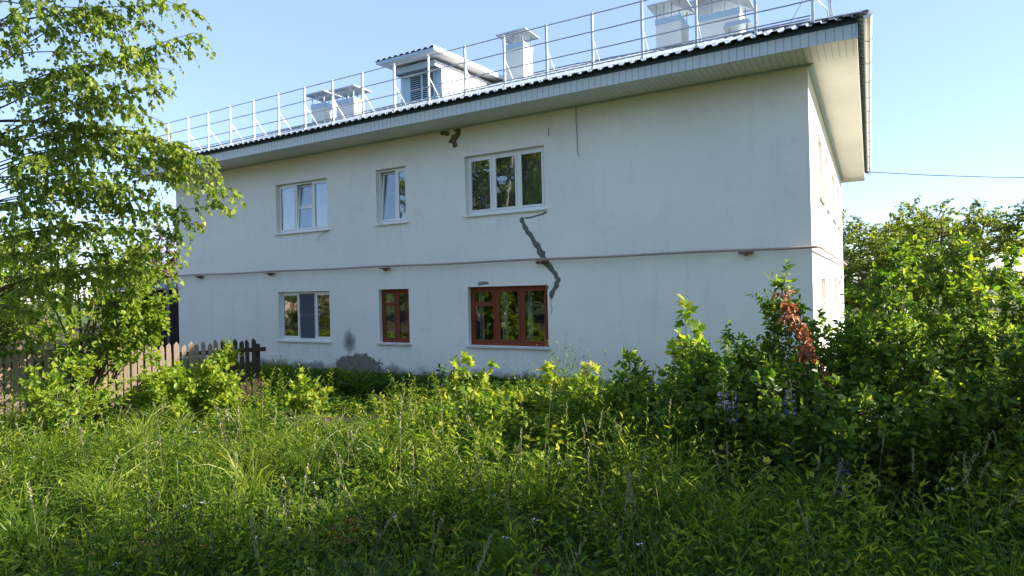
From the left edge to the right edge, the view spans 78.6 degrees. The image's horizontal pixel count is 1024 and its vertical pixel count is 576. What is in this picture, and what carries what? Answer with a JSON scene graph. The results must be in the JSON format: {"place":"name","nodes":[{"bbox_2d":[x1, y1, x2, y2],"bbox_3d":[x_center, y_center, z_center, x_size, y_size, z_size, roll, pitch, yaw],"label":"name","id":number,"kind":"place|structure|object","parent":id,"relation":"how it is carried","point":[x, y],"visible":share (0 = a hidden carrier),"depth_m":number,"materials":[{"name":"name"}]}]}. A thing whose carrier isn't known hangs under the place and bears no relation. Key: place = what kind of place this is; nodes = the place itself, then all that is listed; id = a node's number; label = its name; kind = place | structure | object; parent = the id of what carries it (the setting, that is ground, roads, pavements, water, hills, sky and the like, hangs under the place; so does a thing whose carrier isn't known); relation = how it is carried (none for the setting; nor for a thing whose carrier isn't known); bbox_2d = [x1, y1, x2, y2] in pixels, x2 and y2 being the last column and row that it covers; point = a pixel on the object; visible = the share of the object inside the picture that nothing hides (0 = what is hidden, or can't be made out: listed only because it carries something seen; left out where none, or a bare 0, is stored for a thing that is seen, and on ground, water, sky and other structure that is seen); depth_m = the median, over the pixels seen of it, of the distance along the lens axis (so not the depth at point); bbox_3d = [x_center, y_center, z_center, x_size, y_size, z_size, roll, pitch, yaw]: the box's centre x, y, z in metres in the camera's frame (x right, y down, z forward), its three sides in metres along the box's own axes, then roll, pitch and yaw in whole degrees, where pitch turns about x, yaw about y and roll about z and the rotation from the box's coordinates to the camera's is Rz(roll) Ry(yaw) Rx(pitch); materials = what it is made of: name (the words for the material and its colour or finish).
{"place":"outdoors","nodes":[
{"label":"outdoors","id":0,"kind":"place"},
{"bbox_2d":[156,260,177,281],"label":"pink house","id":1,"kind":"structure","parent":0,"point":[165,262],"depth_m":43.39,"materials":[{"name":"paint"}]},
{"bbox_2d":[330,515,358,567],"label":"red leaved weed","id":2,"kind":"object","parent":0,"point":[338,533],"visible":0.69,"depth_m":4.79,"materials":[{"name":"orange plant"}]},
{"bbox_2d":[0,278,1023,575],"bbox_3d":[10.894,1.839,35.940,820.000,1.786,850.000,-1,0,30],"label":"ground","id":3,"kind":"structure","parent":0,"point":[88,554],"depth_m":5.38,"materials":[{"name":"green plant"}]},
{"bbox_2d":[0,232,36,303],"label":"leafy bush","id":4,"kind":"object","parent":3,"relation":"on","point":[3,274],"visible":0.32,"depth_m":9.71,"materials":[{"name":"green plant"}]},
{"bbox_2d":[0,244,43,356],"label":"garden tree","id":5,"kind":"object","parent":3,"relation":"on","point":[5,333],"visible":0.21,"depth_m":21.31,"materials":[{"name":"green plant"}]},
{"bbox_2d":[0,212,76,349],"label":"garden tree","id":6,"kind":"object","parent":3,"relation":"on","point":[51,324],"visible":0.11,"depth_m":26.54,"materials":[{"name":"green plant"}]},
{"bbox_2d":[12,350,134,439],"bbox_3d":[-6.498,1.586,9.256,1.442,1.323,1.590,-1,0,30],"label":"raspberry bush","id":7,"kind":"object","parent":3,"relation":"on","point":[35,396],"visible":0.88,"depth_m":9.08,"materials":[{"name":"green plant"}]},
{"bbox_2d":[0,217,177,422],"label":"leafy bush","id":8,"kind":"object","parent":3,"relation":"on","point":[122,357],"visible":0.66,"depth_m":10.23,"materials":[{"name":"green plant"}]},
{"bbox_2d":[0,0,246,338],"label":"birch tree","id":9,"kind":"object","parent":3,"relation":"on","point":[176,154],"visible":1,"depth_m":8.22,"materials":[{"name":"green plant"}]},
{"bbox_2d":[0,338,266,424],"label":"picket fence","id":10,"kind":"object","parent":3,"relation":"on","point":[193,353],"visible":0.34,"depth_m":10.89,"materials":[{"name":"brown wood"}]},
{"bbox_2d":[101,281,179,358],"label":"shed","id":11,"kind":"structure","parent":3,"relation":"on","point":[174,320],"depth_m":21.55,"materials":[{"name":"grey wood"}]},
{"bbox_2d":[122,225,177,289],"bbox_3d":[-16.034,-0.086,28.571,4.135,5.754,4.490,-1,0,30],"label":"garden tree","id":12,"kind":"object","parent":3,"relation":"on","point":[159,236],"visible":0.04,"depth_m":28.13,"materials":[{"name":"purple plant"}]},
{"bbox_2d":[115,338,244,424],"bbox_3d":[-5.315,1.576,10.284,2.166,1.420,1.642,-1,0,30],"label":"raspberry bush","id":13,"kind":"object","parent":3,"relation":"on","point":[206,383],"visible":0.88,"depth_m":9.99,"materials":[{"name":"green plant"}]},
{"bbox_2d":[282,367,334,420],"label":"maple sapling","id":14,"kind":"object","parent":3,"relation":"on","point":[296,399],"visible":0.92,"depth_m":10.14,"materials":[{"name":"green plant"}]},
{"bbox_2d":[435,355,466,402],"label":"dark sapling","id":15,"kind":"object","parent":3,"relation":"on","point":[450,377],"visible":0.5,"depth_m":9.44,"materials":[{"name":"green plant"}]},
{"bbox_2d":[446,351,507,408],"bbox_3d":[-0.480,1.485,8.886,1.032,1.164,0.525,-1,0,30],"label":"maple sapling","id":16,"kind":"object","parent":3,"relation":"on","point":[468,360],"visible":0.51,"depth_m":8.97,"materials":[{"name":"green plant"}]},
{"bbox_2d":[427,384,539,446],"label":"leafy bush","id":17,"kind":"object","parent":3,"relation":"on","point":[473,407],"visible":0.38,"depth_m":7.76,"materials":[{"name":"green plant"}]},
{"bbox_2d":[449,385,528,423],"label":"maple bush","id":18,"kind":"object","parent":3,"relation":"on","point":[457,403],"visible":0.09,"depth_m":8.43,"materials":[{"name":"green plant"}]},
{"bbox_2d":[129,0,873,391],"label":"apartment building","id":19,"kind":"structure","parent":3,"relation":"on","point":[451,206],"depth_m":13.35,"materials":[{"name":"white paint"}]},
{"bbox_2d":[274,179,328,234],"bbox_3d":[-5.523,-2.130,16.581,2.010,1.349,0.289,-1,0,30],"label":"window","id":20,"kind":"structure","parent":19,"relation":"in","point":[305,209],"depth_m":16.67,"materials":[{"name":"white plastic"}]},
{"bbox_2d":[277,291,331,342],"bbox_3d":[-5.470,0.760,16.549,2.010,1.329,0.220,-1,0,30],"label":"window","id":21,"kind":"structure","parent":19,"relation":"in","point":[305,315],"depth_m":16.55,"materials":[{"name":"white plastic"}]},
{"bbox_2d":[374,167,407,225],"bbox_3d":[-2.851,-2.196,15.051,1.010,1.349,0.289,-1,0,30],"label":"window","id":22,"kind":"structure","parent":19,"relation":"in","point":[392,192],"depth_m":15.13,"materials":[{"name":"white plastic"}]},
{"bbox_2d":[377,289,410,345],"bbox_3d":[-2.799,0.699,15.016,1.030,1.341,0.225,-1,0,30],"label":"window","id":23,"kind":"structure","parent":19,"relation":"in","point":[395,302],"depth_m":15.06,"materials":[{"name":"red paint"}]},
{"bbox_2d":[463,146,546,216],"bbox_3d":[-0.118,-2.281,13.537,2.060,1.382,0.380,-1,0,30],"label":"window","id":24,"kind":"structure","parent":19,"relation":"in","point":[513,181],"depth_m":13.64,"materials":[{"name":"white plastic"}]},
{"bbox_2d":[466,285,550,349],"bbox_3d":[-0.049,0.614,13.531,2.080,1.373,0.382,-1,0,30],"label":"window","id":25,"kind":"structure","parent":19,"relation":"in","point":[496,290],"depth_m":13.61,"materials":[{"name":"red paint"}]},
{"bbox_2d":[819,197,826,205],"bbox_3d":[6.339,-1.776,12.860,0.155,0.054,1.380,-1,0,30],"label":"window","id":26,"kind":"structure","parent":19,"relation":"in","point":[821,199],"depth_m":12.67,"materials":[{"name":"white plastic"}]},
{"bbox_2d":[864,171,1023,177],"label":"power cable","id":27,"kind":"object","parent":19,"relation":"attached to","point":[947,175],"visible":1,"depth_m":21.87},
{"bbox_2d":[0,312,1023,575],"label":"meadow weeds","id":28,"kind":"object","parent":3,"relation":"on","point":[116,494],"visible":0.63,"depth_m":4.99,"materials":[{"name":"green plant"}]},
{"bbox_2d":[506,359,605,425],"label":"maple bush","id":29,"kind":"object","parent":3,"relation":"on","point":[594,379],"visible":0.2,"depth_m":8.36,"materials":[{"name":"green plant"}]},
{"bbox_2d":[497,392,626,461],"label":"round shrub","id":30,"kind":"object","parent":3,"relation":"on","point":[561,404],"visible":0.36,"depth_m":7.31,"materials":[{"name":"green plant"}]},
{"bbox_2d":[536,373,662,449],"bbox_3d":[1.042,1.597,7.625,1.164,1.184,1.531,-1,0,-28],"label":"round shrub","id":31,"kind":"object","parent":3,"relation":"on","point":[612,392],"visible":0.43,"depth_m":7.39,"materials":[{"name":"green plant"}]},
{"bbox_2d":[607,346,693,430],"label":"round shrub","id":32,"kind":"object","parent":3,"relation":"on","point":[642,376],"visible":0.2,"depth_m":7.61,"materials":[{"name":"green plant"}]},
{"bbox_2d":[658,293,708,389],"bbox_3d":[2.219,1.027,7.713,0.859,1.946,0.624,-1,0,14],"label":"maple sapling","id":33,"kind":"object","parent":3,"relation":"on","point":[699,328],"visible":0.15,"depth_m":7.80,"materials":[{"name":"green plant"}]},
{"bbox_2d":[622,379,754,479],"bbox_3d":[1.914,1.538,6.614,1.481,1.040,1.308,-1,0,30],"label":"round shrub","id":34,"kind":"object","parent":3,"relation":"on","point":[667,395],"visible":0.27,"depth_m":6.39,"materials":[{"name":"green plant"}]},
{"bbox_2d":[655,334,756,424],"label":"round shrub","id":35,"kind":"object","parent":3,"relation":"on","point":[693,362],"visible":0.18,"depth_m":7.25,"materials":[{"name":"green plant"}]},
{"bbox_2d":[717,378,733,485],"bbox_3d":[1.956,1.439,5.766,0.187,1.225,0.188,-1,0,30],"label":"flower spike","id":36,"kind":"object","parent":3,"relation":"on","point":[724,408],"visible":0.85,"depth_m":5.76,"materials":[{"name":"green plant"}]},
{"bbox_2d":[723,391,743,498],"bbox_3d":[2.036,1.496,5.743,0.187,1.108,0.185,-1,0,30],"label":"flower spike","id":37,"kind":"object","parent":3,"relation":"on","point":[737,441],"visible":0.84,"depth_m":5.74,"materials":[{"name":"green plant"}]},
{"bbox_2d":[652,353,829,481],"bbox_3d":[2.335,1.403,6.406,1.190,1.522,1.445,-1,0,-32],"label":"round shrub","id":38,"kind":"object","parent":3,"relation":"on","point":[751,400],"visible":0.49,"depth_m":6.21,"materials":[{"name":"green plant"}]},
{"bbox_2d":[684,257,849,456],"bbox_3d":[2.772,0.849,6.791,1.847,2.379,1.579,-1,0,30],"label":"dogwood shrub","id":39,"kind":"object","parent":3,"relation":"on","point":[806,350],"visible":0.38,"depth_m":6.83,"materials":[{"name":"green plant"}]},
{"bbox_2d":[781,379,803,518],"bbox_3d":[2.279,1.391,5.086,0.188,1.303,0.188,-1,0,30],"label":"flower spike","id":40,"kind":"object","parent":3,"relation":"on","point":[793,466],"visible":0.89,"depth_m":5.08,"materials":[{"name":"green plant"}]},
{"bbox_2d":[729,361,935,519],"bbox_3d":[2.762,1.368,5.457,1.668,1.424,1.403,-1,0,30],"label":"round shrub","id":41,"kind":"object","parent":3,"relation":"on","point":[826,438],"visible":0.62,"depth_m":5.36,"materials":[{"name":"green plant"}]},
{"bbox_2d":[832,458,855,548],"bbox_3d":[2.439,1.647,4.596,0.181,0.783,0.183,-1,0,30],"label":"flower spike","id":42,"kind":"object","parent":3,"relation":"on","point":[846,509],"visible":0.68,"depth_m":4.59,"materials":[{"name":"green plant"}]},
{"bbox_2d":[842,209,881,309],"bbox_3d":[20.230,-1.710,39.874,5.757,7.377,5.302,-1,0,2],"label":"deciduous tree","id":43,"kind":"object","parent":3,"relation":"on","point":[849,237],"visible":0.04,"depth_m":38.80,"materials":[{"name":"green plant"}]},
{"bbox_2d":[796,234,929,471],"bbox_3d":[3.696,0.740,6.474,1.349,2.626,1.732,-1,0,30],"label":"tall shrub","id":44,"kind":"object","parent":3,"relation":"on","point":[850,350],"visible":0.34,"depth_m":6.47,"materials":[{"name":"green plant"}]},
{"bbox_2d":[843,215,897,318],"bbox_3d":[18.738,-0.999,33.774,4.242,5.902,4.605,-1,0,30],"label":"deciduous tree","id":45,"kind":"object","parent":3,"relation":"on","point":[874,242],"visible":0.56,"depth_m":33.09,"materials":[{"name":"green plant"}]},
{"bbox_2d":[862,211,932,314],"bbox_3d":[21.491,-1.261,35.000,4.235,6.096,4.348,-1,0,-45],"label":"deciduous tree","id":46,"kind":"object","parent":3,"relation":"on","point":[895,230],"visible":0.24,"depth_m":34.81,"materials":[{"name":"green plant"}]},
{"bbox_2d":[864,195,964,310],"bbox_3d":[25.721,-2.023,39.993,6.044,7.746,5.567,-1,0,33],"label":"deciduous tree","id":47,"kind":"object","parent":3,"relation":"on","point":[910,209],"visible":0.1,"depth_m":39.98,"materials":[{"name":"green plant"}]},
{"bbox_2d":[825,342,1023,532],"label":"round shrub","id":48,"kind":"object","parent":3,"relation":"on","point":[950,427],"visible":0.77,"depth_m":4.93,"materials":[{"name":"green plant"}]},
{"bbox_2d":[889,198,1000,316],"bbox_3d":[21.369,-1.268,30.965,4.951,6.345,4.560,-1,0,-29],"label":"deciduous tree","id":49,"kind":"object","parent":3,"relation":"on","point":[934,232],"visible":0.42,"depth_m":30.84,"materials":[{"name":"green plant"}]},
{"bbox_2d":[875,229,1023,498],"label":"tall shrub","id":50,"kind":"object","parent":3,"relation":"on","point":[970,349],"visible":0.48,"depth_m":5.66,"materials":[{"name":"green plant"}]},
{"bbox_2d":[936,198,1023,312],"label":"deciduous tree","id":51,"kind":"object","parent":3,"relation":"on","point":[989,220],"visible":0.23,"depth_m":32.27,"materials":[{"name":"green plant"}]},
{"bbox_2d":[982,292,1023,429],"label":"tall shrub","id":52,"kind":"object","parent":3,"relation":"on","point":[1018,412],"visible":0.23,"depth_m":5.72,"materials":[{"name":"green plant"}]},
{"bbox_2d":[985,199,1023,297],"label":"deciduous tree","id":53,"kind":"object","parent":3,"relation":"on","point":[1011,226],"visible":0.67,"depth_m":30.52,"materials":[{"name":"green plant"}]},
{"bbox_2d":[0,0,1023,302],"label":"sky","id":54,"kind":"structure","parent":0,"point":[947,98],"materials":[{"name":"blue"}]}
]}

